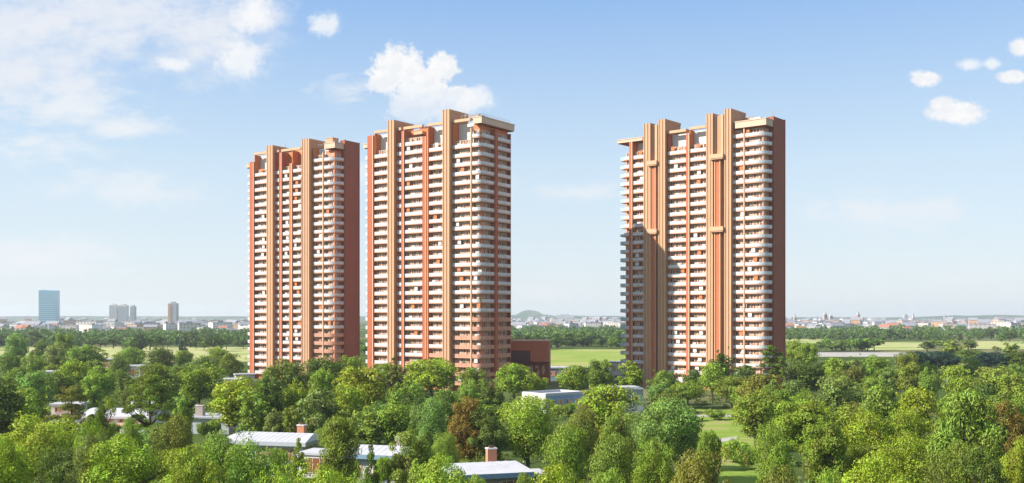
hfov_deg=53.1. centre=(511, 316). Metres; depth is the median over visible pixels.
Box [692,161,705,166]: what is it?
window
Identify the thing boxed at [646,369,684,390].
leafy tree
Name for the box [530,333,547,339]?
leafy tree
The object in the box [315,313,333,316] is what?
window
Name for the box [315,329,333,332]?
window
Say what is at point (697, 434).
leafy tree
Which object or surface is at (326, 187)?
window
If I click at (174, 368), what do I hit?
leafy tree
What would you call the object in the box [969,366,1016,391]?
leafy tree
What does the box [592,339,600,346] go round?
leafy tree
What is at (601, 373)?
leafy tree
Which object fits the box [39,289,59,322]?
glass tower
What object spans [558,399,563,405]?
window
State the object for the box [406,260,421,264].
window
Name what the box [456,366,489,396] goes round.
leafy tree
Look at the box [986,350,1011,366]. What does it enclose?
leafy tree
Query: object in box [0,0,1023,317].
sky
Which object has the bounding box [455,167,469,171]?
window
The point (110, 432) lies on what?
leafy tree
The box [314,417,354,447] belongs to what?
leafy tree
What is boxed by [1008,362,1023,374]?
leafy tree
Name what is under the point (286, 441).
flat roofed house
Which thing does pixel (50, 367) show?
leafy tree
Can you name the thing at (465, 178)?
window
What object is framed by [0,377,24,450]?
leafy tree
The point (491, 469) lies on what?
flat roofed house
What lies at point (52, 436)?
leafy tree
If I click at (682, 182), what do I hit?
window
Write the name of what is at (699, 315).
window
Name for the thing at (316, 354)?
window
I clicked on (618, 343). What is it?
leafy tree
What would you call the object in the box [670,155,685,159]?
window
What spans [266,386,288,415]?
leafy tree
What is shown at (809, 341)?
field
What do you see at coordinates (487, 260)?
window
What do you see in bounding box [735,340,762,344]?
window
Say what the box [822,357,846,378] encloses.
leafy tree
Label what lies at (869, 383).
leafy tree
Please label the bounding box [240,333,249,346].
leafy tree
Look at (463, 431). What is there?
leafy tree
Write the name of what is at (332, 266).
window
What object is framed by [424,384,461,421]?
leafy tree
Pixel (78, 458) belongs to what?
leafy tree
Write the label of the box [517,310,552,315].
hills
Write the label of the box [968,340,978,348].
leafy tree
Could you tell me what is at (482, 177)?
window
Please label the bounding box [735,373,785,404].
leafy tree
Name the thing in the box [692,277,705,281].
window
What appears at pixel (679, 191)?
window
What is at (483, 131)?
window
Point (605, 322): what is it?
town house
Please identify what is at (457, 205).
window
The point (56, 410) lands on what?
window
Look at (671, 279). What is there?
window
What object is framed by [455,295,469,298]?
window
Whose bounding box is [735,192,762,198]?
window
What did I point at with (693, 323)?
window
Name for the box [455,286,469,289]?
window
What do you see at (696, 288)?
window
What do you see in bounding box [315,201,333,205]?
window
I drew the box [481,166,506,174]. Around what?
window
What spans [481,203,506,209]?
window
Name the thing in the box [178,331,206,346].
leafy tree
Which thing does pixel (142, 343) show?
leafy tree
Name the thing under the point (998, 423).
leafy tree
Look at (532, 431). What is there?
leafy tree
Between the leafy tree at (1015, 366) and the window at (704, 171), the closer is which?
the window at (704, 171)
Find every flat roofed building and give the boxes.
[101,358,112,372]
[112,365,146,377]
[211,377,244,384]
[233,373,255,386]
[522,389,582,414]
[551,366,590,380]
[604,385,644,412]
[609,361,621,375]
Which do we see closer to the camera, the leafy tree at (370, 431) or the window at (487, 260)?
the leafy tree at (370, 431)
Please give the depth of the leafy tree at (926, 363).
396.65 m
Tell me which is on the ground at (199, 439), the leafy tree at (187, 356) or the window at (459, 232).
the leafy tree at (187, 356)
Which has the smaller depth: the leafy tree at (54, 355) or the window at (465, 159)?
the window at (465, 159)
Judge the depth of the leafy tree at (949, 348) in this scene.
637.00 m
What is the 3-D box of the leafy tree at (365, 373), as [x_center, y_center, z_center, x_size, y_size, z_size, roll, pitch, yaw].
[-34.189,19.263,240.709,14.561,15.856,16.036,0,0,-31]
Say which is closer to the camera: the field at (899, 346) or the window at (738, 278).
the window at (738, 278)
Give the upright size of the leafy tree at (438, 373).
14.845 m
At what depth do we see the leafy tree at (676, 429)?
163.31 m
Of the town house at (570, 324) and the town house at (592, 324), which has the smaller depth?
the town house at (570, 324)
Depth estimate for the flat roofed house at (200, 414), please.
236.32 m
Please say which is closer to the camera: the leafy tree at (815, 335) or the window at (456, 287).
the window at (456, 287)
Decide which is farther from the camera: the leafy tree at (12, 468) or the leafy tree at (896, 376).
the leafy tree at (896, 376)
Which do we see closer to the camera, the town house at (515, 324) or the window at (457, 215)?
the window at (457, 215)
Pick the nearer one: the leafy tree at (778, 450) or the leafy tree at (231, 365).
the leafy tree at (778, 450)
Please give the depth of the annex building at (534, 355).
404.31 m
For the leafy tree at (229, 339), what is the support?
on the field at (201, 351)
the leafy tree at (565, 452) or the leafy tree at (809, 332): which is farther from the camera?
the leafy tree at (809, 332)
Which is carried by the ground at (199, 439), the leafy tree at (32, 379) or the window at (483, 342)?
the leafy tree at (32, 379)
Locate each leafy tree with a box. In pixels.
[0,335,8,345]
[0,350,24,375]
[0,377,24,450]
[0,406,86,482]
[0,436,33,482]
[2,367,33,387]
[4,332,29,360]
[11,370,58,403]
[13,386,51,438]
[18,331,46,343]
[20,352,43,372]
[23,331,35,338]
[29,445,105,482]
[30,338,48,357]
[34,350,46,369]
[42,343,68,369]
[43,334,65,344]
[44,363,56,370]
[45,370,76,401]
[54,333,74,350]
[55,360,92,384]
[62,344,109,365]
[62,431,109,482]
[72,409,105,456]
[73,338,83,346]
[73,380,96,401]
[78,434,182,482]
[80,375,103,408]
[83,336,100,344]
[83,365,117,405]
[85,359,108,376]
[89,396,126,446]
[106,336,121,347]
[108,354,131,374]
[108,371,142,407]
[113,347,146,364]
[113,416,146,482]
[114,368,130,383]
[116,383,142,407]
[122,337,139,350]
[125,418,172,480]
[130,362,183,403]
[132,334,149,349]
[144,334,160,349]
[144,412,197,478]
[145,345,176,375]
[148,334,165,348]
[160,443,226,482]
[162,341,173,347]
[169,366,183,376]
[170,385,193,446]
[173,350,192,366]
[177,362,225,403]
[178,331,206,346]
[180,358,193,374]
[186,353,195,362]
[189,355,221,374]
[191,338,201,349]
[197,341,209,347]
[197,425,252,482]
[202,335,227,346]
[204,375,263,433]
[206,345,227,366]
[209,383,226,409]
[216,352,246,376]
[217,438,300,482]
[221,334,234,348]
[232,336,240,346]
[233,340,249,348]
[234,379,274,431]
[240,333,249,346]
[249,463,295,482]
[254,376,283,430]
[260,370,275,381]
[260,402,283,431]
[265,358,312,394]
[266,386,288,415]
[277,476,318,482]
[278,456,344,482]
[279,399,304,432]
[283,378,307,420]
[291,377,340,432]
[300,355,346,388]
[307,367,337,400]
[313,469,356,482]
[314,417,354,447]
[317,409,361,480]
[325,384,370,426]
[331,365,389,426]
[336,355,362,378]
[337,459,371,482]
[341,396,386,444]
[354,401,392,435]
[360,344,366,355]
[371,382,390,401]
[372,362,404,381]
[375,401,422,444]
[379,372,393,395]
[385,379,423,407]
[388,427,440,482]
[390,364,419,388]
[398,388,426,445]
[401,357,460,398]
[402,396,449,454]
[408,383,425,399]
[410,453,477,482]
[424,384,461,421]
[431,431,461,462]
[433,387,465,432]
[447,396,488,459]
[452,408,510,461]
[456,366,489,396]
[457,379,484,400]
[468,393,508,432]
[478,378,505,425]
[486,393,561,467]
[491,378,506,391]
[495,363,534,404]
[520,335,529,339]
[525,372,550,390]
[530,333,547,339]
[531,462,588,482]
[533,422,591,482]
[550,333,561,348]
[553,330,574,345]
[553,406,596,470]
[555,365,595,390]
[568,340,575,345]
[574,332,598,346]
[574,336,583,345]
[574,384,638,427]
[575,403,599,482]
[584,431,638,482]
[587,359,620,388]
[588,467,626,482]
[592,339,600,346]
[593,426,608,467]
[598,336,607,345]
[598,408,639,480]
[606,338,618,347]
[609,353,644,387]
[611,332,622,346]
[613,339,624,347]
[617,394,703,464]
[628,462,676,480]
[630,427,675,482]
[643,378,675,402]
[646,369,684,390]
[654,388,678,403]
[668,445,749,482]
[670,378,706,408]
[676,423,700,470]
[680,369,700,383]
[698,362,727,402]
[708,346,733,397]
[710,376,750,409]
[721,365,758,384]
[727,388,781,445]
[729,383,755,405]
[731,403,748,432]
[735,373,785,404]
[750,420,795,482]
[760,379,795,432]
[760,460,825,482]
[769,396,839,478]
[776,361,826,393]
[779,379,811,410]
[785,333,793,340]
[785,339,802,363]
[793,342,821,364]
[794,388,818,405]
[798,417,850,482]
[802,328,821,339]
[808,375,860,415]
[811,333,821,339]
[811,365,825,386]
[815,467,841,482]
[816,341,824,347]
[819,403,892,455]
[820,338,833,350]
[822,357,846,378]
[826,343,838,350]
[826,402,859,429]
[829,436,888,479]
[832,368,868,390]
[835,328,842,339]
[836,339,846,350]
[837,452,909,482]
[840,332,848,339]
[842,353,868,384]
[842,401,860,418]
[847,338,862,350]
[848,385,867,405]
[854,340,870,350]
[855,376,891,399]
[857,423,935,482]
[859,383,902,432]
[860,354,896,382]
[864,338,873,350]
[865,338,884,350]
[876,334,887,339]
[878,366,896,386]
[882,382,898,398]
[884,330,896,339]
[885,407,933,468]
[889,367,901,390]
[891,362,926,391]
[894,350,918,369]
[894,385,940,439]
[896,330,908,339]
[900,351,930,364]
[914,438,983,482]
[916,363,939,377]
[917,342,936,351]
[917,359,937,369]
[918,367,939,401]
[922,334,932,340]
[922,351,962,369]
[924,386,1013,482]
[924,465,962,482]
[930,336,941,340]
[932,352,961,368]
[935,339,951,345]
[936,391,951,420]
[939,364,976,396]
[940,339,969,355]
[943,333,955,339]
[948,445,1010,482]
[953,349,982,363]
[960,339,975,349]
[960,382,1003,415]
[961,358,985,380]
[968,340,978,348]
[968,352,1002,366]
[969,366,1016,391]
[975,331,985,340]
[983,413,1007,439]
[985,329,997,338]
[985,400,1023,462]
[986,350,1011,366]
[987,390,1023,424]
[992,342,1017,353]
[994,362,1008,368]
[996,372,1023,417]
[997,335,1006,340]
[1000,434,1023,482]
[1003,331,1017,341]
[1004,351,1023,368]
[1004,368,1020,376]
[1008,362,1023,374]
[1011,390,1023,407]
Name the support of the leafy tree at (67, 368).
on the ground at (199, 439)
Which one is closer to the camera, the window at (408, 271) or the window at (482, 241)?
the window at (482, 241)
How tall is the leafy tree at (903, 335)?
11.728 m
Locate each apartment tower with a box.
[245,137,359,379]
[363,109,514,391]
[617,108,784,390]
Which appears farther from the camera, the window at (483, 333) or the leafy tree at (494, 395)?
the window at (483, 333)
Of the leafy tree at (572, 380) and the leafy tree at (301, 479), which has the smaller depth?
the leafy tree at (301, 479)
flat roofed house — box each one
[45,401,89,427]
[77,401,170,433]
[190,404,243,433]
[226,423,323,465]
[295,434,420,482]
[443,446,547,482]
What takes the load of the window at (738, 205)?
in the apartment tower at (704, 242)
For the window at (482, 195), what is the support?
in the apartment tower at (438, 241)
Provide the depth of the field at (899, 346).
927.11 m
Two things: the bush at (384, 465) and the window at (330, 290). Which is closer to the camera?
the bush at (384, 465)
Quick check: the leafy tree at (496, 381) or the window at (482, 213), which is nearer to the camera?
the leafy tree at (496, 381)
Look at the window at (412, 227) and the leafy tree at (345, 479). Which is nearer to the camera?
the leafy tree at (345, 479)
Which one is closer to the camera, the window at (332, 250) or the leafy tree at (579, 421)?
the leafy tree at (579, 421)
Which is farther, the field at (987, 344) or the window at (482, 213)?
the field at (987, 344)
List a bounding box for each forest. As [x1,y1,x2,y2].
[0,326,249,345]
[511,324,625,345]
[527,323,625,327]
[785,323,1023,339]
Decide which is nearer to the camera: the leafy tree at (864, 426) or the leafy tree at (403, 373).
the leafy tree at (864, 426)
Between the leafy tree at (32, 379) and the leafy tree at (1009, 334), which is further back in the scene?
the leafy tree at (1009, 334)
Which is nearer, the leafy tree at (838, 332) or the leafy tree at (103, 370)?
the leafy tree at (103, 370)
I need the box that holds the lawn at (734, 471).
[696,408,768,482]
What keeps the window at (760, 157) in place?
in the apartment tower at (704, 242)
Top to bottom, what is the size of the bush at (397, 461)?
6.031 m
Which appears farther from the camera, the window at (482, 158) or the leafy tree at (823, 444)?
the window at (482, 158)
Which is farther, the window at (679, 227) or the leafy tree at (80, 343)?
the leafy tree at (80, 343)
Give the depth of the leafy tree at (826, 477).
91.89 m
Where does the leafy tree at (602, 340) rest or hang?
on the ground at (199, 439)
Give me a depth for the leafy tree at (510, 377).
303.14 m
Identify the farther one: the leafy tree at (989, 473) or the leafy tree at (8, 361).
the leafy tree at (8, 361)
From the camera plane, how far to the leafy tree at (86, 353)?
437.32 m
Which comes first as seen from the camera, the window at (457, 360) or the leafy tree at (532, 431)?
the leafy tree at (532, 431)
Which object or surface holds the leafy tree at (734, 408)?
on the lawn at (734, 471)
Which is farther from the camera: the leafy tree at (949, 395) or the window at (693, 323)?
the window at (693, 323)
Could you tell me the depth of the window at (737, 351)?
366.86 m
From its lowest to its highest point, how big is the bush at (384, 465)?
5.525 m
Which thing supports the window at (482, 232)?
in the apartment tower at (438, 241)
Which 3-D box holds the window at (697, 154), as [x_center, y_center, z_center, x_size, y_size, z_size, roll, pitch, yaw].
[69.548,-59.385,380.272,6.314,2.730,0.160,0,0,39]
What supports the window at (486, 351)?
in the apartment tower at (438, 241)
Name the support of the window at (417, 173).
in the apartment tower at (438, 241)
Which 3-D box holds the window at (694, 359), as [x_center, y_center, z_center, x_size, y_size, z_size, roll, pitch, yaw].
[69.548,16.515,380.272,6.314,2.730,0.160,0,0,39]
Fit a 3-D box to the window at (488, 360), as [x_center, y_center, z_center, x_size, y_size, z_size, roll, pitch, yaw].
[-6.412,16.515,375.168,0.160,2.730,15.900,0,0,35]
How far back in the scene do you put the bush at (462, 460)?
163.60 m
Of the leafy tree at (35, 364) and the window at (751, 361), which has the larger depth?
the leafy tree at (35, 364)
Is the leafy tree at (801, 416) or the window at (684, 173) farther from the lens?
the window at (684, 173)
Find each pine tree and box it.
[44,385,95,439]
[121,374,176,434]
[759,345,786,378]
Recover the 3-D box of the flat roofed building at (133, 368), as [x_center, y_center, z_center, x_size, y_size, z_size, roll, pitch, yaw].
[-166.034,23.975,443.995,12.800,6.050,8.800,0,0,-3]
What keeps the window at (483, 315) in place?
in the apartment tower at (438, 241)
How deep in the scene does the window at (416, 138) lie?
385.13 m
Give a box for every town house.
[15,324,31,330]
[60,324,78,331]
[79,323,102,331]
[97,327,118,330]
[178,321,200,331]
[208,321,232,328]
[512,322,526,327]
[517,324,545,328]
[564,322,578,327]
[584,321,599,326]
[602,320,615,326]
[785,323,794,328]
[825,322,844,328]
[879,324,890,328]
[917,322,929,328]
[968,323,995,328]
[991,320,1011,327]
[1003,322,1020,329]
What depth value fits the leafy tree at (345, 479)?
121.41 m
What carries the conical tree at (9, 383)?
on the ground at (199, 439)
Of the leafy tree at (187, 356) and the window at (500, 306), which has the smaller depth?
the window at (500, 306)
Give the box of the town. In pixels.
[0,316,1023,330]
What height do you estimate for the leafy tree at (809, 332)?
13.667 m
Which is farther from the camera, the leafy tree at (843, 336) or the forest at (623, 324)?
the forest at (623, 324)
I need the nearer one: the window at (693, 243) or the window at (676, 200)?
the window at (693, 243)
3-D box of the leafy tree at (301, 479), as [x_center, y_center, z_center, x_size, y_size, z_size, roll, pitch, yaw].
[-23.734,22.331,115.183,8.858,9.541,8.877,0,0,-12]
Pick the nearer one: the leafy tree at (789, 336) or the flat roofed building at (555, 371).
the flat roofed building at (555, 371)
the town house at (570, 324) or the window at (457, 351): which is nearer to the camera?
the window at (457, 351)
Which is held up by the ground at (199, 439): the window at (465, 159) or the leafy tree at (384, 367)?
the leafy tree at (384, 367)
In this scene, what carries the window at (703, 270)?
in the apartment tower at (704, 242)
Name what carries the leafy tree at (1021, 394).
on the ground at (199, 439)
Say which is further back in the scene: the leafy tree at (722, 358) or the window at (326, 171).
the window at (326, 171)
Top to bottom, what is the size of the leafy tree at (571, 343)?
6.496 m
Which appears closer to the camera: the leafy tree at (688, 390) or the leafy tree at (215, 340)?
the leafy tree at (688, 390)
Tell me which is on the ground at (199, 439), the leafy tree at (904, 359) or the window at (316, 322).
the leafy tree at (904, 359)
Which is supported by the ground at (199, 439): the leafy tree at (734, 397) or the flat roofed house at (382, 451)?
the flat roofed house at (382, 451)
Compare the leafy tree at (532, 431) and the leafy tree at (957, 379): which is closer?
the leafy tree at (532, 431)
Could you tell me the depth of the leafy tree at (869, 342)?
800.88 m
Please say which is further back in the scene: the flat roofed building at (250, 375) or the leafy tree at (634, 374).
the flat roofed building at (250, 375)
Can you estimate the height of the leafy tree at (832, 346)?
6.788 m
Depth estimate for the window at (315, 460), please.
170.75 m
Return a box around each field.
[0,347,249,362]
[551,349,625,365]
[785,339,832,342]
[866,342,928,349]
[962,341,1023,348]
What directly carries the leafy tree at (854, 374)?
on the ground at (199, 439)
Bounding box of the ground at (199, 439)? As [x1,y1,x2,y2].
[0,320,1023,482]
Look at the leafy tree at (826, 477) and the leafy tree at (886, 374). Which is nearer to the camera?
the leafy tree at (826, 477)
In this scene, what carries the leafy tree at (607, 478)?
on the ground at (199, 439)
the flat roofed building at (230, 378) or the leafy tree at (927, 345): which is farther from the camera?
the leafy tree at (927, 345)
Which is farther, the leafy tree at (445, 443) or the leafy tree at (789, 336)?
the leafy tree at (789, 336)
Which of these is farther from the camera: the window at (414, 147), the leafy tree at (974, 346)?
the leafy tree at (974, 346)
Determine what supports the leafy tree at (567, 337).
on the ground at (199, 439)
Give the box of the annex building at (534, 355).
[511,340,550,384]
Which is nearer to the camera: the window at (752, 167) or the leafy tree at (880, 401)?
the leafy tree at (880, 401)
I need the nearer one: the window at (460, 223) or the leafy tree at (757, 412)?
the leafy tree at (757, 412)
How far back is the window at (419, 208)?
384.84 m
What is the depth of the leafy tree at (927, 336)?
1114.12 m
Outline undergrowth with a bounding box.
[2,365,978,482]
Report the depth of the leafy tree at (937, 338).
1069.90 m
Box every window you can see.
[54,407,62,412]
[129,369,137,374]
[256,447,270,457]
[282,448,297,461]
[295,251,301,256]
[295,345,301,350]
[295,352,301,358]
[305,457,322,472]
[315,153,333,158]
[315,161,333,166]
[315,169,333,174]
[315,177,333,182]
[315,185,333,190]
[315,193,333,197]
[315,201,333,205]
[315,209,333,213]
[315,217,333,221]
[315,225,333,229]
[315,233,333,237]
[315,241,333,245]
[315,249,333,253]
[315,257,333,261]
[315,265,333,269]
[315,273,333,277]
[315,281,333,285]
[315,289,333,293]
[315,297,333,301]
[315,305,333,308]
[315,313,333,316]
[315,321,333,324]
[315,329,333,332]
[315,337,333,340]
[315,345,333,348]
[315,353,333,356]
[357,461,361,477]
[406,137,421,141]
[406,145,421,150]
[406,154,421,159]
[406,163,421,168]
[406,172,421,176]
[406,181,421,185]
[406,190,421,194]
[406,198,421,203]
[406,207,421,211]
[406,216,421,220]
[406,225,421,229]
[406,234,421,238]
[406,243,421,246]
[406,251,421,255]
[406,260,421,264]
[406,269,421,273]
[406,278,421,281]
[455,140,469,144]
[455,149,469,153]
[455,158,469,162]
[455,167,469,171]
[455,176,469,180]
[455,185,469,190]
[455,194,469,199]
[455,203,469,208]
[455,213,469,217]
[455,222,469,226]
[455,231,469,235]
[455,240,469,244]
[455,249,469,253]
[455,258,469,262]
[455,267,469,271]
[455,276,469,280]
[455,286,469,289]
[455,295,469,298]
[455,304,469,307]
[455,313,469,317]
[455,322,469,326]
[455,331,469,335]
[455,340,469,344]
[455,349,469,353]
[455,358,469,362]
[456,367,469,371]
[481,130,506,138]
[481,139,506,147]
[481,148,506,156]
[481,157,506,165]
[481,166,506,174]
[481,175,506,183]
[481,185,506,192]
[481,194,506,201]
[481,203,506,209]
[481,212,506,218]
[481,221,506,227]
[481,230,506,236]
[481,240,506,245]
[481,249,506,254]
[481,258,506,263]
[481,267,506,272]
[481,276,506,281]
[481,285,506,290]
[481,295,506,299]
[481,304,506,308]
[481,313,506,317]
[481,322,506,326]
[481,331,506,335]
[481,340,506,344]
[481,348,506,353]
[481,357,506,363]
[481,366,505,372]
[499,480,516,482]
[518,365,546,373]
[551,371,557,375]
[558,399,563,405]
[566,398,572,403]
[670,146,685,150]
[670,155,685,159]
[670,163,685,168]
[670,172,685,177]
[670,181,685,185]
[670,190,685,194]
[670,199,685,203]
[670,207,685,212]
[670,216,685,220]
[670,225,685,229]
[670,234,685,238]
[670,243,685,247]
[670,251,685,255]
[670,260,685,264]
[670,269,685,273]
[670,278,685,282]
[670,287,685,290]
[692,143,705,148]
[692,152,705,157]
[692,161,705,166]
[692,170,705,174]
[692,179,705,183]
[692,188,705,192]
[692,197,705,201]
[692,206,705,210]
[692,215,705,219]
[692,224,705,228]
[692,233,705,237]
[692,242,705,245]
[692,251,705,254]
[692,259,705,263]
[692,268,705,272]
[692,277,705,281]
[692,286,705,290]
[692,295,705,299]
[692,304,705,308]
[692,313,705,317]
[692,322,705,325]
[692,331,705,334]
[692,340,705,343]
[692,348,705,352]
[692,357,705,361]
[735,127,762,134]
[735,137,762,143]
[735,146,762,152]
[735,155,762,161]
[735,164,762,170]
[735,174,762,179]
[735,183,762,189]
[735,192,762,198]
[735,202,762,207]
[735,211,762,216]
[735,220,762,225]
[735,229,762,234]
[735,239,762,243]
[735,248,762,253]
[735,257,762,262]
[735,266,762,271]
[735,276,762,280]
[735,285,762,289]
[735,294,762,298]
[735,304,762,307]
[735,313,762,317]
[735,322,762,326]
[735,331,762,335]
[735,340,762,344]
[735,349,762,354]
[735,359,762,363]
[736,368,762,372]
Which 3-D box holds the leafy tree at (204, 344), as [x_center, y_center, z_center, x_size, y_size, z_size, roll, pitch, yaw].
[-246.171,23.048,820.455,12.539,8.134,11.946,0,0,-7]
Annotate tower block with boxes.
[109,304,117,319]
[118,304,128,322]
[130,305,135,319]
[168,302,178,322]
[555,314,573,318]
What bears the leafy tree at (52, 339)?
on the field at (201, 351)
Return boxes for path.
[721,436,736,441]
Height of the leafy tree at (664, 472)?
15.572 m
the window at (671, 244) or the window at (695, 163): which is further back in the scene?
the window at (671, 244)
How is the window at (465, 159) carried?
in the apartment tower at (438, 241)
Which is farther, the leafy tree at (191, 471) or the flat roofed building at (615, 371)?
the flat roofed building at (615, 371)
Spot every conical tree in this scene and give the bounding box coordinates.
[5,377,11,392]
[178,337,183,350]
[291,437,307,482]
[363,444,379,482]
[385,356,402,396]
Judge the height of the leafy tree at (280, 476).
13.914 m
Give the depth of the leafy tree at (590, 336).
916.19 m
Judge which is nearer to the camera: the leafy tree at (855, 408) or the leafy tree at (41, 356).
the leafy tree at (855, 408)
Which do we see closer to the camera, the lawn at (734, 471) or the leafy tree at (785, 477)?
the leafy tree at (785, 477)
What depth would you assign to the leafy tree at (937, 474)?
132.18 m
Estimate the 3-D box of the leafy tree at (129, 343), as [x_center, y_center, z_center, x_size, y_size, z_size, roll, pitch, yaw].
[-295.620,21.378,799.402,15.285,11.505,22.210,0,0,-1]
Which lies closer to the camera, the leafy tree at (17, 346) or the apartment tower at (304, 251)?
the apartment tower at (304, 251)
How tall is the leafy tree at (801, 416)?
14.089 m
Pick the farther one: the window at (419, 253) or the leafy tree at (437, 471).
the window at (419, 253)
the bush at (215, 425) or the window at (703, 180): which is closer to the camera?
the bush at (215, 425)
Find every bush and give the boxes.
[106,420,121,434]
[164,395,197,407]
[195,420,211,436]
[207,419,220,434]
[267,447,290,466]
[351,459,360,482]
[374,456,394,482]
[388,452,407,482]
[455,458,477,462]
[470,474,485,482]
[516,472,533,482]
[549,404,566,415]
[563,402,576,415]
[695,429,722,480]
[704,408,725,419]
[722,438,749,461]
[735,446,760,469]
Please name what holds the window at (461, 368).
in the apartment tower at (438, 241)
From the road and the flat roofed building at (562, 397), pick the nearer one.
the flat roofed building at (562, 397)
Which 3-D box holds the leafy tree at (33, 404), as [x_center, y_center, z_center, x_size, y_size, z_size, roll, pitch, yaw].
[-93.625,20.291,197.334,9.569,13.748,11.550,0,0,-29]
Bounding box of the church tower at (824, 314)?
[822,312,826,319]
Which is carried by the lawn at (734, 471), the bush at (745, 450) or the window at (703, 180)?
the bush at (745, 450)
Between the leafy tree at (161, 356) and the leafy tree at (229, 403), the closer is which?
the leafy tree at (229, 403)
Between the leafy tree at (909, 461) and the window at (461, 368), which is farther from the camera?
the window at (461, 368)
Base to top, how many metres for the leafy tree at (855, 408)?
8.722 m
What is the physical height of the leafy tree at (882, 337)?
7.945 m
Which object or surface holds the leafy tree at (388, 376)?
on the ground at (199, 439)
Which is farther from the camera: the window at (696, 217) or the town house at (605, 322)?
the town house at (605, 322)
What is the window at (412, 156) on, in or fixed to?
in the apartment tower at (438, 241)
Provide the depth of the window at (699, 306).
380.27 m
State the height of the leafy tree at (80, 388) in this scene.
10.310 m
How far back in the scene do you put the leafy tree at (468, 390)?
263.24 m
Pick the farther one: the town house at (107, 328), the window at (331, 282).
the town house at (107, 328)
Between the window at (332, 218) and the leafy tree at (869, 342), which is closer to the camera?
the window at (332, 218)
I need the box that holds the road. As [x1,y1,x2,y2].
[816,352,906,356]
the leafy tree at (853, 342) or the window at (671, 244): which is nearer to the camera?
the window at (671, 244)
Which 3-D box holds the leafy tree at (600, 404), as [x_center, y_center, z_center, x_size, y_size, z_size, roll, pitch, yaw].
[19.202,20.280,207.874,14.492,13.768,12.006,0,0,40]
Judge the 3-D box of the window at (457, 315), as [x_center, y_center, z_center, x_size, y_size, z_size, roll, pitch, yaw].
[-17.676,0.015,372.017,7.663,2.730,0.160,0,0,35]
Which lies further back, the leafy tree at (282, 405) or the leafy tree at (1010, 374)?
the leafy tree at (1010, 374)
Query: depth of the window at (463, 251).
371.91 m
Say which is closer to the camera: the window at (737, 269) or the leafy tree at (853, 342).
the window at (737, 269)
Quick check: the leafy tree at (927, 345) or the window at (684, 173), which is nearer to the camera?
the window at (684, 173)
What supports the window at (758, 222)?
in the apartment tower at (704, 242)
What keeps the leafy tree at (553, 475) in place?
on the ground at (199, 439)
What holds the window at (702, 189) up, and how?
in the apartment tower at (704, 242)
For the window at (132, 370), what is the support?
in the flat roofed building at (133, 368)
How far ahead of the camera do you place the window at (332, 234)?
424.43 m
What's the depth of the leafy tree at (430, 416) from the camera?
174.90 m
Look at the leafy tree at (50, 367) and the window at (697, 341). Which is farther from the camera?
the leafy tree at (50, 367)
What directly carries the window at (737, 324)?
in the apartment tower at (704, 242)
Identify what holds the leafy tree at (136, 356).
on the ground at (199, 439)
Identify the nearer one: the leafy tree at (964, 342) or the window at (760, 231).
the window at (760, 231)
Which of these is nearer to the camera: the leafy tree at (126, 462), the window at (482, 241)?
the leafy tree at (126, 462)
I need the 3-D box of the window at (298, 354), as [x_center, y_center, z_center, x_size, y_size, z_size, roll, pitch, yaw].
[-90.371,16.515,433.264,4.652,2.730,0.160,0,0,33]
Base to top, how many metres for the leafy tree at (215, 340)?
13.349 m
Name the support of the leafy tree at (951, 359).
on the ground at (199, 439)
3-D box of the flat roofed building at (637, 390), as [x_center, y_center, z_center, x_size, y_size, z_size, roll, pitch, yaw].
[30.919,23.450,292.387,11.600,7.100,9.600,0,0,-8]
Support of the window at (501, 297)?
in the apartment tower at (438, 241)
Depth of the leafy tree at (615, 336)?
911.55 m
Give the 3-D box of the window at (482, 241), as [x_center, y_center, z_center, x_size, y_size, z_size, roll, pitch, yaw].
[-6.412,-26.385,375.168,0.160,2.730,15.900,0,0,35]
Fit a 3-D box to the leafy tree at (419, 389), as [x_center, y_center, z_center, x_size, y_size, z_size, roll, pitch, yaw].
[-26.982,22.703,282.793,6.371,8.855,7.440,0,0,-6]
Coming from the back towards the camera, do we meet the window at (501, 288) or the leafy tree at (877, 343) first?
the leafy tree at (877, 343)
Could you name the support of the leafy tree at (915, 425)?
on the ground at (199, 439)
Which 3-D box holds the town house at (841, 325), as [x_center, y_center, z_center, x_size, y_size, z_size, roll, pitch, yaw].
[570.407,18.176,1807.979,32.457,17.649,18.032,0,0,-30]
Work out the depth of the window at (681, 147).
385.31 m
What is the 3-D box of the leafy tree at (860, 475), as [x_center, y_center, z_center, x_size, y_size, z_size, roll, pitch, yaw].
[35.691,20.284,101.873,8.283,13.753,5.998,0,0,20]
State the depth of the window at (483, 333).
372.55 m
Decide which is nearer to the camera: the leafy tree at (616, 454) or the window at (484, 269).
the leafy tree at (616, 454)
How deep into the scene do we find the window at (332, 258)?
424.74 m
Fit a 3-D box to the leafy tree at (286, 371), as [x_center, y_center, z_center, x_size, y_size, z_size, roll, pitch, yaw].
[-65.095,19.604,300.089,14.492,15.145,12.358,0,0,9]
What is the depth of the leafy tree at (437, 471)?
100.61 m
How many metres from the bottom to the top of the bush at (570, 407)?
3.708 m
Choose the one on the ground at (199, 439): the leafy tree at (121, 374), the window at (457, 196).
the leafy tree at (121, 374)
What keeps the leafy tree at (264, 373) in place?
on the ground at (199, 439)
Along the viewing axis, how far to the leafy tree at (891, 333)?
1194.68 m
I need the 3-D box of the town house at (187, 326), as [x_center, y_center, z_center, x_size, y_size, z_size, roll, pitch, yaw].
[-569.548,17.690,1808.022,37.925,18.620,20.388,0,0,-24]
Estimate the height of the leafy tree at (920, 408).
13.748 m
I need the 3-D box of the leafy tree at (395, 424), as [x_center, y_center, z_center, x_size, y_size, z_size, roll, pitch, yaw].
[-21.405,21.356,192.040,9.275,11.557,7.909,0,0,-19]
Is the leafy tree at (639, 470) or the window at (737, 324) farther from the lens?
the window at (737, 324)
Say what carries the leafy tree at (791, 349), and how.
on the ground at (199, 439)

